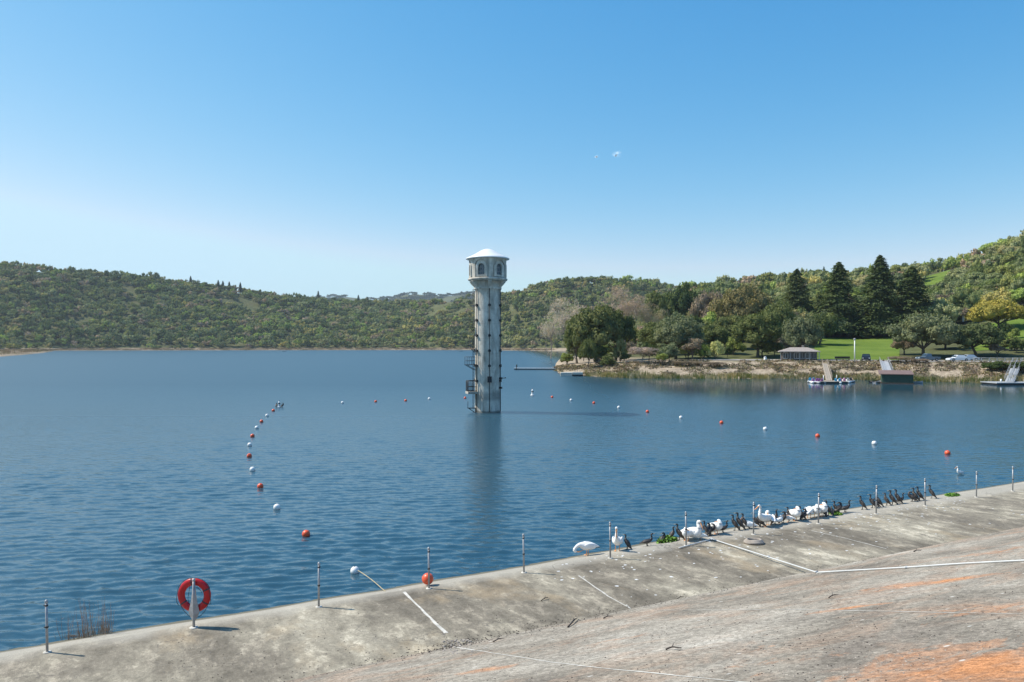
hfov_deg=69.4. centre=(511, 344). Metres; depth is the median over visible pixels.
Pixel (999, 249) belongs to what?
hillside tree
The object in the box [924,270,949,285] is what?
meadow
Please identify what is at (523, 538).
fence post
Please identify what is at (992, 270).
hillside tree
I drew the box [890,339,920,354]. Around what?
oak tree
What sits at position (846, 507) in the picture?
cormorant
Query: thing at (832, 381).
floating dock
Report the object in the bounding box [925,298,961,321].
hillside tree
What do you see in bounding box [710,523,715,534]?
cormorant
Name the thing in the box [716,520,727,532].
cormorant
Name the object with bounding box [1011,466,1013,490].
fence post
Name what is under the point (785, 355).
window
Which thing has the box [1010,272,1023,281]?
hillside tree
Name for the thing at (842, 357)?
picnic bench
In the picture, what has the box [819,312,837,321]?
bushy tree
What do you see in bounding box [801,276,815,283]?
hillside tree
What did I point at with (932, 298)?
hillside tree
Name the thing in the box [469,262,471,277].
window
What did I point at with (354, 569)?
buoy
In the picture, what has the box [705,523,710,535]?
cormorant
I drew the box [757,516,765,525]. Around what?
cormorant
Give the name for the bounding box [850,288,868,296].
hillside tree
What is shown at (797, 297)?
redwood tree
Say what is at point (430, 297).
distant wood
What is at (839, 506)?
cormorant
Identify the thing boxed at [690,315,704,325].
oak tree
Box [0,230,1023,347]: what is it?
forest
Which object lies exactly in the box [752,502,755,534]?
fence post
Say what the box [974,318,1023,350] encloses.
lawn
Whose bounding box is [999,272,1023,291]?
hillside tree
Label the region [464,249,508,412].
intake tower
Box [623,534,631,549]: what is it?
cormorant
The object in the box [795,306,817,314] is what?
hillside tree
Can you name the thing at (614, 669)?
expansion joint
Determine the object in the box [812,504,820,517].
pelican
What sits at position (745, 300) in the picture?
oak tree
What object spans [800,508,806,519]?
cormorant
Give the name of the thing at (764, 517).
pelican
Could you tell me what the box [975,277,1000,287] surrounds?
hillside tree
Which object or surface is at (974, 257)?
hillside tree
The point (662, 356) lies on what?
bushy tree
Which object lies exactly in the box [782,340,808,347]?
bushy tree
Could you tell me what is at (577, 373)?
concrete landing
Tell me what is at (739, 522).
cormorant
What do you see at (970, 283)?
hillside tree
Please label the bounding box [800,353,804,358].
window
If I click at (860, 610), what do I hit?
expansion joint
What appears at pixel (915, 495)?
cormorant
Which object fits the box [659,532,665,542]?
cormorant
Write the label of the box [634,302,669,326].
bare tree
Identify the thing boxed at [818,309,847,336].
bushy tree
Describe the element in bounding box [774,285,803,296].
hillside tree
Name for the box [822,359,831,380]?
gangway
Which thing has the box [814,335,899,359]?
lawn
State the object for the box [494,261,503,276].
window
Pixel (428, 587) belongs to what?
fence post
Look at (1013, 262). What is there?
hillside tree
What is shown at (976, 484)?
fence post
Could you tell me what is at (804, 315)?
hillside tree
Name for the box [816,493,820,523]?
fence post
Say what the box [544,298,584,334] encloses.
bare tree
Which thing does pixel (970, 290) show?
bushy tree
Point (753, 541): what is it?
coiled hose
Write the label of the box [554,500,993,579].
droppings
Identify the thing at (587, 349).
bushy tree
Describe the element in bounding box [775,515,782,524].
pelican
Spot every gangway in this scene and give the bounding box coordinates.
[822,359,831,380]
[880,359,893,369]
[1005,358,1017,381]
[1008,358,1022,382]
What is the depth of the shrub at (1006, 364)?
147.65 m
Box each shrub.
[600,355,616,365]
[612,338,626,360]
[627,346,658,358]
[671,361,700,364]
[698,344,710,357]
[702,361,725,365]
[706,340,724,358]
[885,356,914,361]
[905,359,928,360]
[980,361,1003,370]
[1002,361,1023,368]
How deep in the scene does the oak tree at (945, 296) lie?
283.50 m
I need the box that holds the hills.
[0,267,1023,381]
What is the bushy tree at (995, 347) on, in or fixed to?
on the hills
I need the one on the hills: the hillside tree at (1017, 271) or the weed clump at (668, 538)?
the hillside tree at (1017, 271)
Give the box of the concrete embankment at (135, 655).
[0,481,1023,681]
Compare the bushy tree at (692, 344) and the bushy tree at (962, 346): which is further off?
the bushy tree at (962, 346)
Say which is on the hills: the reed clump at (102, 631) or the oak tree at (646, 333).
the oak tree at (646, 333)
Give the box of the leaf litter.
[280,556,873,681]
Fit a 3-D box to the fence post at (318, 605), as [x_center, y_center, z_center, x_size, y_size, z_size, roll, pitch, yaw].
[-5.013,6.216,19.194,0.170,1.168,0.170,1,1,13]
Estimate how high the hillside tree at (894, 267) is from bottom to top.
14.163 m
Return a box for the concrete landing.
[560,370,582,375]
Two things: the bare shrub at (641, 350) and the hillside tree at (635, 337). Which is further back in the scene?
the hillside tree at (635, 337)
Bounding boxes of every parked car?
[861,354,870,360]
[946,355,969,360]
[964,355,979,360]
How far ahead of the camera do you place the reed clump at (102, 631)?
17.85 m
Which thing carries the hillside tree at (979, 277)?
on the hills
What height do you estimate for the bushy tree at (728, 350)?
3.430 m
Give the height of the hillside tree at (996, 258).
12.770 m
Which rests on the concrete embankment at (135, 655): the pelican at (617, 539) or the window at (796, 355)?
the pelican at (617, 539)
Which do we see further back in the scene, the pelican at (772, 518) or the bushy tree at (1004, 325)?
the bushy tree at (1004, 325)
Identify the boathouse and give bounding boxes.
[878,370,913,383]
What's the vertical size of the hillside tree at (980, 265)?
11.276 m
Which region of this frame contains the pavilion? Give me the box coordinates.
[778,345,820,360]
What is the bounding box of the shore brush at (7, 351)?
[0,347,554,354]
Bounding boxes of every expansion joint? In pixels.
[401,589,447,632]
[476,650,742,681]
[579,575,627,606]
[745,609,1011,613]
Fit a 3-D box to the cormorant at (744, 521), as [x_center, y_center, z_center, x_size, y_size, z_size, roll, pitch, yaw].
[8.631,6.527,27.416,0.388,0.566,0.186,0,0,20]
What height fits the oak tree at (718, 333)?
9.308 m
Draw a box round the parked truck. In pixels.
[915,353,940,360]
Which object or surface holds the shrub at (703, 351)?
on the hills
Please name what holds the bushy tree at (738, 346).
on the hills
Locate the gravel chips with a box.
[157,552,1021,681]
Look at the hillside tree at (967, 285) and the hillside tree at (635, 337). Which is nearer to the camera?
the hillside tree at (635, 337)
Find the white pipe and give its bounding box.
[679,537,1023,572]
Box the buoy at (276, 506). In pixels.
[273,504,279,509]
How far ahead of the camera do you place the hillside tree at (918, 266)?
503.18 m
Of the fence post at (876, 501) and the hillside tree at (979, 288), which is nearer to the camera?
the fence post at (876, 501)
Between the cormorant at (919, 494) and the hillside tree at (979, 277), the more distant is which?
the hillside tree at (979, 277)
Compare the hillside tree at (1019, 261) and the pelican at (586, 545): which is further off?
the hillside tree at (1019, 261)
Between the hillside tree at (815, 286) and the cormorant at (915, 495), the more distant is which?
the hillside tree at (815, 286)
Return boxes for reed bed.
[583,369,1023,382]
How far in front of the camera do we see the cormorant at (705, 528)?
26.35 m
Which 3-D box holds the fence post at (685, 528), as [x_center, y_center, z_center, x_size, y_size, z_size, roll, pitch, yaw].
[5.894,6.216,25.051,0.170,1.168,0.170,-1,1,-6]
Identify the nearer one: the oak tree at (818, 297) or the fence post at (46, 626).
the fence post at (46, 626)
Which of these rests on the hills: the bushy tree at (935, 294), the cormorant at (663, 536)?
the bushy tree at (935, 294)
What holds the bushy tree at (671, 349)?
on the hills
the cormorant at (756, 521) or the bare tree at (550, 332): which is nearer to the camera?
the cormorant at (756, 521)
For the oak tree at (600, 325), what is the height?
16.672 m
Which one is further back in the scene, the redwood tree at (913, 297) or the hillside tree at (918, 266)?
the hillside tree at (918, 266)
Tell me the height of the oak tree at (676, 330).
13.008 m
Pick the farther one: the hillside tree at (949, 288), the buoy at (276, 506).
the hillside tree at (949, 288)
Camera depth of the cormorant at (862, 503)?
30.54 m
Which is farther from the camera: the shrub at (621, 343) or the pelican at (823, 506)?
the shrub at (621, 343)
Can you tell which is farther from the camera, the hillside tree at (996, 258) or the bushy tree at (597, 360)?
the hillside tree at (996, 258)
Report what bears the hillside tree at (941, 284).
on the hills
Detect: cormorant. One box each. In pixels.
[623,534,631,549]
[639,533,653,545]
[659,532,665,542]
[669,526,674,536]
[676,523,684,539]
[703,521,710,535]
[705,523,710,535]
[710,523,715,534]
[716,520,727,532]
[729,514,739,530]
[736,512,745,529]
[741,513,749,528]
[752,513,760,526]
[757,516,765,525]
[771,509,777,523]
[778,511,786,522]
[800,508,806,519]
[825,500,833,515]
[834,502,841,511]
[841,500,851,511]
[859,496,867,509]
[868,494,877,507]
[875,492,883,506]
[882,493,890,505]
[887,490,897,504]
[893,489,903,503]
[907,491,917,501]
[912,488,919,500]
[916,487,923,499]
[928,485,936,497]
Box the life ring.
[176,578,210,616]
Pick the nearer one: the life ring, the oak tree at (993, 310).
the life ring
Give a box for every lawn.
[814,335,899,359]
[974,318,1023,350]
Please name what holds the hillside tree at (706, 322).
on the hills
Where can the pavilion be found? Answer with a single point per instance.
(799, 353)
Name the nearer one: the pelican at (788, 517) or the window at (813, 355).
the pelican at (788, 517)
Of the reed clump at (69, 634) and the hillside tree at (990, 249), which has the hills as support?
the hillside tree at (990, 249)
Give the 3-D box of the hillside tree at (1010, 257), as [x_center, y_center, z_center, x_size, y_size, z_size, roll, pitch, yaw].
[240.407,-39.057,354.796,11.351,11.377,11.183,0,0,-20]
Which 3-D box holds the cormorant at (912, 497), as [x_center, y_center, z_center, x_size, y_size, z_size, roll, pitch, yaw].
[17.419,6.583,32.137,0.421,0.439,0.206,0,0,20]
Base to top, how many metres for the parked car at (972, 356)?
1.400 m
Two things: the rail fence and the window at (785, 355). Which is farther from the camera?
the window at (785, 355)
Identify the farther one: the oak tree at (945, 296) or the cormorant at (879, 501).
the oak tree at (945, 296)
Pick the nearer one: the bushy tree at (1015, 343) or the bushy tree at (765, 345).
the bushy tree at (1015, 343)
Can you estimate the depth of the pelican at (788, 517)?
28.31 m
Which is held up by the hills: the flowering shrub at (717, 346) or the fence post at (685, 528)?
the flowering shrub at (717, 346)
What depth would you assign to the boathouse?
133.81 m
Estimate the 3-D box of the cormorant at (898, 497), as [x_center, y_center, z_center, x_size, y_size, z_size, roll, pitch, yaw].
[16.572,6.503,31.749,0.423,0.616,0.203,0,0,20]
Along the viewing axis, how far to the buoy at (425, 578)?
20.90 m
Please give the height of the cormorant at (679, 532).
0.579 m
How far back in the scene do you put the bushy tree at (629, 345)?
252.75 m
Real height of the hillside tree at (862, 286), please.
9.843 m
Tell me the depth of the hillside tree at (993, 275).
316.32 m
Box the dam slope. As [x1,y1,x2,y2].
[285,527,1023,681]
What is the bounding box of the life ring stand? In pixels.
[189,578,199,628]
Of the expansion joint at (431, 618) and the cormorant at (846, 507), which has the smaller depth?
the expansion joint at (431, 618)
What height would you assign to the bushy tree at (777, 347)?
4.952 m
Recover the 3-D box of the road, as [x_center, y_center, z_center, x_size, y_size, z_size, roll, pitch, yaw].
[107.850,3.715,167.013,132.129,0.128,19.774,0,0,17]
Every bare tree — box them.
[539,313,562,356]
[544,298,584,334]
[595,283,651,340]
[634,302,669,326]
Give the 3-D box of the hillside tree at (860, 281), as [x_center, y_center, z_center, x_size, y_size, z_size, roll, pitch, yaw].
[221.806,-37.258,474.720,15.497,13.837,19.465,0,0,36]
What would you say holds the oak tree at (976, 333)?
on the hills
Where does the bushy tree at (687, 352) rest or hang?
on the hills
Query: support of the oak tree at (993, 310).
on the hills
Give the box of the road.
[694,359,1008,361]
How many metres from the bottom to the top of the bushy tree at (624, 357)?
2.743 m
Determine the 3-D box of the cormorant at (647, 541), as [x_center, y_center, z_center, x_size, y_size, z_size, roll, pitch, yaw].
[4.603,6.619,25.170,0.540,0.433,0.175,0,0,-5]
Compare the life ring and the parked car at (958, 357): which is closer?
the life ring
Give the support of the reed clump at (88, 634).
on the concrete embankment at (135, 655)
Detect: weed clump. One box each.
[656,534,677,543]
[944,493,959,496]
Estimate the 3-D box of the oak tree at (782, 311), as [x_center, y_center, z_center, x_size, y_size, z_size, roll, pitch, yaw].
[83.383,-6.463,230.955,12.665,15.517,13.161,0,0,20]
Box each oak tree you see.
[563,319,581,363]
[565,302,624,363]
[607,309,635,360]
[636,320,668,353]
[642,290,673,318]
[651,313,706,358]
[663,282,699,315]
[688,288,723,318]
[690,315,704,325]
[701,325,730,343]
[707,282,777,341]
[710,314,742,339]
[730,310,784,356]
[760,300,795,332]
[781,314,824,346]
[809,312,838,344]
[814,291,826,309]
[883,311,962,355]
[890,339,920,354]
[935,292,953,299]
[954,321,1008,355]
[957,307,970,323]
[964,297,1023,329]
[1001,336,1023,350]
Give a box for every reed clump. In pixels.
[54,613,84,639]
[76,600,96,638]
[86,597,115,635]
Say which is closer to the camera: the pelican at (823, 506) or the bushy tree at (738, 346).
the pelican at (823, 506)
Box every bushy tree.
[560,353,574,364]
[565,346,578,358]
[577,338,597,366]
[590,342,608,363]
[593,358,601,363]
[606,342,620,352]
[620,352,628,360]
[626,342,636,352]
[643,342,657,360]
[655,343,666,348]
[655,353,667,364]
[658,342,678,361]
[679,344,698,359]
[680,338,702,359]
[723,346,733,356]
[726,335,746,354]
[750,341,772,356]
[767,339,783,355]
[776,337,784,352]
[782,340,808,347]
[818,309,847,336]
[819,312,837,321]
[932,292,948,297]
[956,287,976,294]
[957,345,968,350]
[987,344,1008,356]
[999,322,1013,331]
[1007,338,1023,352]
[1008,327,1020,336]
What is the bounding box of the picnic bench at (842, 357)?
[835,356,849,360]
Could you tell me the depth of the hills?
994.30 m
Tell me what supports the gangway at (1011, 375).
on the floating dock at (1000, 382)
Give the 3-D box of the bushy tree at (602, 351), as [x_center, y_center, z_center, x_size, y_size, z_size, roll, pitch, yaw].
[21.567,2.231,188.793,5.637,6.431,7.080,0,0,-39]
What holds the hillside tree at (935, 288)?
on the hills
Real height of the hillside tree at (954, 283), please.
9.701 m
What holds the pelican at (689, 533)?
on the concrete embankment at (135, 655)
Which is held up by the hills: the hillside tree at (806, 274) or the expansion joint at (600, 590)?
the hillside tree at (806, 274)
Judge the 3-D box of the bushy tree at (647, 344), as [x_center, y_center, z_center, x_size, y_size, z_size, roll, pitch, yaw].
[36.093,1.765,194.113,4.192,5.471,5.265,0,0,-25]
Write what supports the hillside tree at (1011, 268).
on the hills
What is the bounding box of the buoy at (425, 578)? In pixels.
[422,573,433,584]
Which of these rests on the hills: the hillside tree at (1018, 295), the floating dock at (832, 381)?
the hillside tree at (1018, 295)
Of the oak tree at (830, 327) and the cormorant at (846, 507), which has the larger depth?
the oak tree at (830, 327)
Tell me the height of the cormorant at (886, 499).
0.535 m
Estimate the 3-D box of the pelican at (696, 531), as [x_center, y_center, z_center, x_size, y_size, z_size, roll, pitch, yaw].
[6.294,6.414,25.970,0.428,0.651,0.996,0,0,-40]
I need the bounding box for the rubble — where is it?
[441,639,472,654]
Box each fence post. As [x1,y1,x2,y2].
[43,600,51,653]
[316,562,321,607]
[426,547,431,588]
[521,534,526,573]
[608,522,612,558]
[684,511,686,545]
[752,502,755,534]
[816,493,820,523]
[874,485,877,513]
[923,478,926,505]
[975,471,977,497]
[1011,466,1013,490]
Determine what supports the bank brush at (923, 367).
on the hills
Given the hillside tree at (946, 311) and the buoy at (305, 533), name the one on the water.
the buoy at (305, 533)
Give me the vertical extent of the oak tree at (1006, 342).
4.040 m
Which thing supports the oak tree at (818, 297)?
on the hills
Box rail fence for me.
[973,357,1023,361]
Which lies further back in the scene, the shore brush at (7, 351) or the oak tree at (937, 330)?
the shore brush at (7, 351)
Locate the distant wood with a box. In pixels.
[315,291,474,303]
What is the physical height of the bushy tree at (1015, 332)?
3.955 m
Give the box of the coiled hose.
[743,538,763,544]
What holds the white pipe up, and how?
on the concrete embankment at (135, 655)
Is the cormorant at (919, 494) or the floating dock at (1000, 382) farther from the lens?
the floating dock at (1000, 382)
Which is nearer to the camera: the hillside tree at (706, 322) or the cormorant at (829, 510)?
the cormorant at (829, 510)
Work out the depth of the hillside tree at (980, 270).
342.92 m
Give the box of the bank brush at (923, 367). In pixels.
[554,358,1023,379]
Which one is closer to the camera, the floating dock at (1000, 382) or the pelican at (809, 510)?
the pelican at (809, 510)
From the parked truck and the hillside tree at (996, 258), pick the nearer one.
the parked truck
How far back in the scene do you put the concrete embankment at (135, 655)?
19.52 m
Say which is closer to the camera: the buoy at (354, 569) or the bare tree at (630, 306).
the buoy at (354, 569)
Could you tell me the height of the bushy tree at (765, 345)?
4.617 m
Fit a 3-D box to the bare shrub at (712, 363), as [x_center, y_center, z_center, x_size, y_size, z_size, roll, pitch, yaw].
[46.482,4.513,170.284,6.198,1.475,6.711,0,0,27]
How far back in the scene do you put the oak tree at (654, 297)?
327.64 m
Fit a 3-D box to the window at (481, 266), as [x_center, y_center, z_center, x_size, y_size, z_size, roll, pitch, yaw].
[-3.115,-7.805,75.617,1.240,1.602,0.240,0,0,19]
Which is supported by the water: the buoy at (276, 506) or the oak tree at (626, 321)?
the buoy at (276, 506)
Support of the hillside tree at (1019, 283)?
on the hills
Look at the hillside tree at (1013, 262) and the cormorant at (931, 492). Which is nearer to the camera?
the cormorant at (931, 492)
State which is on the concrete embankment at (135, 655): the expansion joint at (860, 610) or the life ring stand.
the life ring stand
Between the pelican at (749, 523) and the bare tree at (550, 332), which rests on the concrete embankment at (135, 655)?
the pelican at (749, 523)
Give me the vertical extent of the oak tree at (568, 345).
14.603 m
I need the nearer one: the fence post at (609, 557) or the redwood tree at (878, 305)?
the fence post at (609, 557)
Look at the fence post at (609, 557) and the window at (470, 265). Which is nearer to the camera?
the fence post at (609, 557)
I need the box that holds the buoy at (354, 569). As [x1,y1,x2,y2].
[350,566,358,573]
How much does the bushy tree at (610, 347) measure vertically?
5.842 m
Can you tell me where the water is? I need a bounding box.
[0,350,1023,650]
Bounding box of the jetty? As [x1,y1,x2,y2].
[514,368,555,369]
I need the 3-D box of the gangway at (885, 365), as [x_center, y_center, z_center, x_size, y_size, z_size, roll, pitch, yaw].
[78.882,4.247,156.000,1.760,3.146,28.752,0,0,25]
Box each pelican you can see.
[573,541,599,555]
[612,527,622,550]
[680,520,702,537]
[682,527,691,540]
[707,519,722,533]
[741,516,757,526]
[755,505,771,526]
[765,510,775,524]
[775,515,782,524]
[786,513,794,521]
[788,506,800,520]
[804,506,812,517]
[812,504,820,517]
[813,502,827,516]
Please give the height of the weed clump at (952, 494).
0.187 m
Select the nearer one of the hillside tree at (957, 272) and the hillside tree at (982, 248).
the hillside tree at (957, 272)
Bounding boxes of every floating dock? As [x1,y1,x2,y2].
[820,375,848,382]
[980,379,1023,384]
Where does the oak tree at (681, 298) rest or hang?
on the hills
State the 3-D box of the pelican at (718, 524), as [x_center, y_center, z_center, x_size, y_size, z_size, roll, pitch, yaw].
[7.322,6.536,26.755,0.344,0.550,0.720,0,0,-30]
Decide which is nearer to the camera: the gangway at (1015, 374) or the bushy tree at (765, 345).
the gangway at (1015, 374)
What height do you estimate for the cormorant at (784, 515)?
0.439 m
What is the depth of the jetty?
206.37 m
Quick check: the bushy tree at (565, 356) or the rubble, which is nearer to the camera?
the rubble
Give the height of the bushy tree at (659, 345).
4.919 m
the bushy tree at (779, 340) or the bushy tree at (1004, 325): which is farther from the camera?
the bushy tree at (1004, 325)
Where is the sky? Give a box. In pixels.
[0,0,1023,299]
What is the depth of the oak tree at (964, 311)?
258.53 m
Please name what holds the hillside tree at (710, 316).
on the hills
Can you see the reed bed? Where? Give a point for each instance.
(745, 375)
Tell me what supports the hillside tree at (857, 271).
on the hills
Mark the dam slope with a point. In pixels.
(999, 657)
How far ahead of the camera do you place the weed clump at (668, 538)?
25.63 m
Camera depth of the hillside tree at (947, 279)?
354.33 m
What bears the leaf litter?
on the concrete embankment at (135, 655)
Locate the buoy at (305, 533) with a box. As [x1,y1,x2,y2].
[302,530,309,536]
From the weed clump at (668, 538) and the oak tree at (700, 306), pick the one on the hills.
the oak tree at (700, 306)
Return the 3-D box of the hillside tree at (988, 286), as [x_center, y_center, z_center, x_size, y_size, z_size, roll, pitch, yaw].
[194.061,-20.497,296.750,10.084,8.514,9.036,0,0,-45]
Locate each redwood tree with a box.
[779,268,819,312]
[813,262,875,337]
[847,255,904,337]
[889,266,940,323]
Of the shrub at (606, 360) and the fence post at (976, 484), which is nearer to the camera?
the fence post at (976, 484)
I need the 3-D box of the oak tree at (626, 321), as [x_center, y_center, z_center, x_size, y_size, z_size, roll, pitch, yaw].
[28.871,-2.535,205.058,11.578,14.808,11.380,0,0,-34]
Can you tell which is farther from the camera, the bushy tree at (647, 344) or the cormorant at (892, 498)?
the bushy tree at (647, 344)
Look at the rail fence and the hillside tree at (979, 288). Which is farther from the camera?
the hillside tree at (979, 288)
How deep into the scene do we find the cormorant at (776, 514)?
28.05 m
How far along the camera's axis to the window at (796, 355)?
179.93 m
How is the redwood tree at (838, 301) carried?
on the hills
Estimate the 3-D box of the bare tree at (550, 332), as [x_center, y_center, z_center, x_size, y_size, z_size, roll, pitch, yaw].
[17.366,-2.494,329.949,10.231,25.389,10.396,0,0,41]
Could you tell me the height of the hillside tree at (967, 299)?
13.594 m
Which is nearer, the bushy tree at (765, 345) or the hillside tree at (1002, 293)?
the bushy tree at (765, 345)
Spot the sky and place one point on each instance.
(353, 148)
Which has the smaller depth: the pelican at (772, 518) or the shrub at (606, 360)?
the pelican at (772, 518)
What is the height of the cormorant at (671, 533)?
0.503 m
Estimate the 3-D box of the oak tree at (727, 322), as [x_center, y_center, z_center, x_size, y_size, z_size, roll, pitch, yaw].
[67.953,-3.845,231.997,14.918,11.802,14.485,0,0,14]
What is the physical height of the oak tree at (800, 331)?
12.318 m
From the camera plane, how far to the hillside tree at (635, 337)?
268.64 m
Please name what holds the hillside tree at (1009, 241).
on the hills
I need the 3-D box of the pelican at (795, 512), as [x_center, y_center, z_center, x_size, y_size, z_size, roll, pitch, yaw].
[10.925,6.507,28.726,0.363,0.581,0.760,0,0,-20]
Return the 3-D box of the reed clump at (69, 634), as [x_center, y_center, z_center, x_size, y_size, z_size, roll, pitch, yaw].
[-10.473,6.675,17.578,0.831,0.694,0.336,0,0,0]
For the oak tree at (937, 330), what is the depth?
183.13 m
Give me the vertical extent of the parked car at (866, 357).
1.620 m
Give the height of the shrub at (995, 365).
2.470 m
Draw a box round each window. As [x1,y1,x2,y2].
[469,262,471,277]
[475,261,486,276]
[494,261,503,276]
[783,353,787,358]
[794,353,798,358]
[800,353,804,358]
[811,353,815,358]
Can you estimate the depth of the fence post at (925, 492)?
31.25 m
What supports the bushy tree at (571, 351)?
on the hills
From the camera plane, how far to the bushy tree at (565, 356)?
209.32 m
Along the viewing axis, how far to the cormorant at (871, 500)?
30.83 m
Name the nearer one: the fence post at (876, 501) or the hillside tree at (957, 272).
the fence post at (876, 501)
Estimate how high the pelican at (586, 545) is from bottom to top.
0.451 m
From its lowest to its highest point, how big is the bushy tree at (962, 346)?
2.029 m
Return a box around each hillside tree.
[625,327,638,342]
[701,311,716,323]
[701,319,712,325]
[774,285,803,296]
[793,272,817,278]
[793,309,813,319]
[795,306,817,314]
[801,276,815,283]
[807,283,819,291]
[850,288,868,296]
[851,267,869,275]
[851,284,867,291]
[853,276,866,286]
[889,264,905,272]
[901,263,930,274]
[922,286,943,294]
[924,293,944,301]
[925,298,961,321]
[927,281,947,289]
[932,284,954,293]
[942,275,959,283]
[946,267,968,277]
[946,277,967,287]
[947,288,980,323]
[954,283,973,288]
[955,280,980,287]
[964,267,986,278]
[964,271,986,283]
[965,254,984,266]
[966,286,992,291]
[975,263,990,269]
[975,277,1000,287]
[978,239,1005,253]
[979,287,1013,301]
[983,255,1004,266]
[983,283,1000,290]
[985,246,996,253]
[985,266,999,277]
[985,272,1003,280]
[994,238,1016,249]
[995,264,1018,274]
[997,245,1020,255]
[999,251,1023,265]
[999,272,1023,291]
[1007,259,1023,265]
[1008,267,1023,274]
[1008,277,1023,305]
[1009,288,1023,305]
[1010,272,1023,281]
[1013,257,1023,266]
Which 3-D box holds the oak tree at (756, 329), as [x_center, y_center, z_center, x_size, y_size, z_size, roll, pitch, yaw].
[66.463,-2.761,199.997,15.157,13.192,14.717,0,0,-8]
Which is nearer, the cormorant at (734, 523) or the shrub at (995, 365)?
the cormorant at (734, 523)
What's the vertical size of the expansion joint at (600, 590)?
0.001 m

